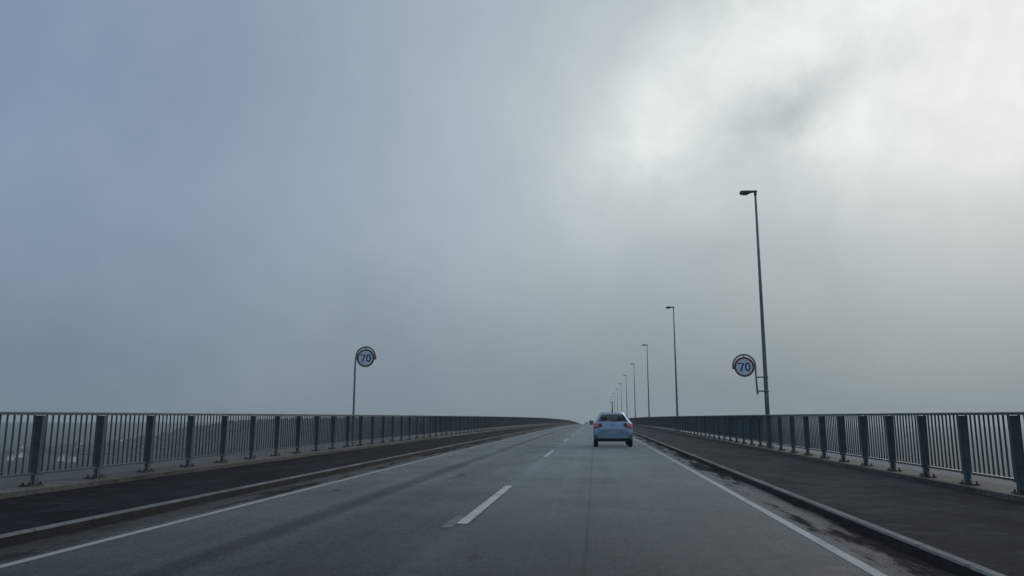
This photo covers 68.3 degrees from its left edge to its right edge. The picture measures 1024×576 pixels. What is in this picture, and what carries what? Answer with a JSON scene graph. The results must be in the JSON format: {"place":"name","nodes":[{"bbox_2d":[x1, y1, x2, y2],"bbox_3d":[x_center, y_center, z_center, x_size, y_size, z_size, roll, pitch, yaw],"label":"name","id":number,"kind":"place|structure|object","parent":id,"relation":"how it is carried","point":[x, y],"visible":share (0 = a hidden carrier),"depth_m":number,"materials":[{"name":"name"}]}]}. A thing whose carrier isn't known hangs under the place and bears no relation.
{"place":"outdoors","nodes":[
{"label":"outdoors","id":0,"kind":"place"},
{"bbox_2d":[0,422,538,485],"bbox_3d":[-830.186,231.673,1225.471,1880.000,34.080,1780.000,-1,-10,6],"label":"hills","id":1,"kind":"structure","parent":0,"point":[43,477],"depth_m":643.55,"materials":[{"name":"plant"}]},
{"bbox_2d":[12,451,22,457],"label":"house","id":2,"kind":"structure","parent":1,"relation":"on","point":[20,455],"depth_m":616.46,"materials":[{"name":"grey stone"}]},
{"bbox_2d":[57,453,65,460],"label":"house","id":3,"kind":"structure","parent":1,"relation":"on","point":[63,456],"depth_m":580.00,"materials":[{"name":"grey stone"}]},
{"bbox_2d":[64,454,75,461],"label":"house","id":4,"kind":"structure","parent":1,"relation":"on","point":[69,458],"depth_m":562.22,"materials":[{"name":"grey stone"}]},
{"bbox_2d":[5,416,490,456],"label":"wood","id":5,"kind":"object","parent":1,"relation":"on","point":[260,453],"visible":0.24,"depth_m":651.80,"materials":[{"name":"plant"}]},
{"bbox_2d":[0,424,565,533],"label":"pavement","id":6,"kind":"structure","parent":0,"point":[27,512],"depth_m":13.41,"materials":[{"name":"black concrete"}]},
{"bbox_2d":[0,424,956,575],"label":"road","id":7,"kind":"structure","parent":0,"point":[497,511],"depth_m":9.05,"materials":[{"name":"grey asphalt"}]},
{"bbox_2d":[0,424,571,547],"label":"kerb","id":8,"kind":"structure","parent":7,"relation":"on","point":[35,534],"depth_m":11.03,"materials":[{"name":"grey concrete"}]},
{"bbox_2d":[589,401,633,446],"bbox_3d":[4.630,6.287,34.974,2.100,2.009,3.870,-1,-10,6],"label":"hatchback car","id":9,"kind":"object","parent":7,"relation":"on","point":[612,425],"visible":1,"depth_m":33.17,"materials":[{"name":"silver metal"}]},
{"bbox_2d":[633,432,1006,575],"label":"kerb","id":10,"kind":"structure","parent":7,"relation":"on","point":[948,562],"depth_m":8.57,"materials":[{"name":"grey concrete"}]},
{"bbox_2d":[0,0,1023,425],"label":"sky","id":11,"kind":"structure","parent":0,"point":[207,206],"materials":[{"name":"grey"}]},
{"bbox_2d":[633,426,1023,575],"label":"pavement","id":12,"kind":"structure","parent":0,"point":[984,530],"depth_m":11.06,"materials":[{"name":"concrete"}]},
{"bbox_2d":[643,425,1023,486],"bbox_3d":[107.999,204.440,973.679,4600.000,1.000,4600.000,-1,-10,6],"label":"water","id":13,"kind":"structure","parent":0,"point":[980,478],"depth_m":876.98,"materials":[{"name":"grey liquid"}]},
{"bbox_2d":[0,424,1023,502],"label":"bridge","id":14,"kind":"structure","parent":13,"relation":"in","point":[1001,491],"depth_m":15.88,"materials":[{"name":"concrete"}]},
{"bbox_2d":[0,412,579,486],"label":"railing","id":15,"kind":"object","parent":14,"relation":"on","point":[372,427],"visible":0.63,"depth_m":19.14,"materials":[{"name":"grey metal"}]},
{"bbox_2d":[350,346,376,445],"bbox_3d":[-6.035,4.357,30.635,1.000,4.005,0.240,-1,-10,6],"label":"speed sign","id":16,"kind":"object","parent":14,"relation":"on","point":[366,357],"visible":0.98,"depth_m":30.86,"materials":[{"name":"metal"}]},
{"bbox_2d":[631,363,635,417],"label":"street lamp","id":17,"kind":"object","parent":14,"relation":"on","point":[634,392],"visible":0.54,"depth_m":126.69,"materials":[{"name":"metal"}]},
{"bbox_2d":[642,344,649,416],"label":"street lamp","id":18,"kind":"object","parent":14,"relation":"on","point":[648,383],"visible":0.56,"depth_m":94.43,"materials":[{"name":"metal"}]},
{"bbox_2d":[666,306,679,430],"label":"street lamp","id":19,"kind":"object","parent":14,"relation":"on","point":[675,364],"visible":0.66,"depth_m":62.16,"materials":[{"name":"metal"}]},
{"bbox_2d":[739,190,774,446],"bbox_3d":[9.703,1.081,30.018,0.800,10.260,0.340,-1,-10,6],"label":"street lamp","id":20,"kind":"object","parent":14,"relation":"on","point":[766,394],"visible":0.91,"depth_m":29.95,"materials":[{"name":"metal"}]},
{"bbox_2d":[732,354,768,393],"bbox_3d":[9.352,3.379,29.667,1.365,1.594,0.195,-1,-10,6],"label":"speed sign","id":21,"kind":"object","parent":20,"relation":"attached to","point":[743,366],"visible":1,"depth_m":29.69,"materials":[{"name":"white"}]},
{"bbox_2d":[628,411,1023,494],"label":"railing","id":22,"kind":"object","parent":14,"relation":"on","point":[746,427],"visible":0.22,"depth_m":17.29,"materials":[{"name":"grey metal"}]}
]}

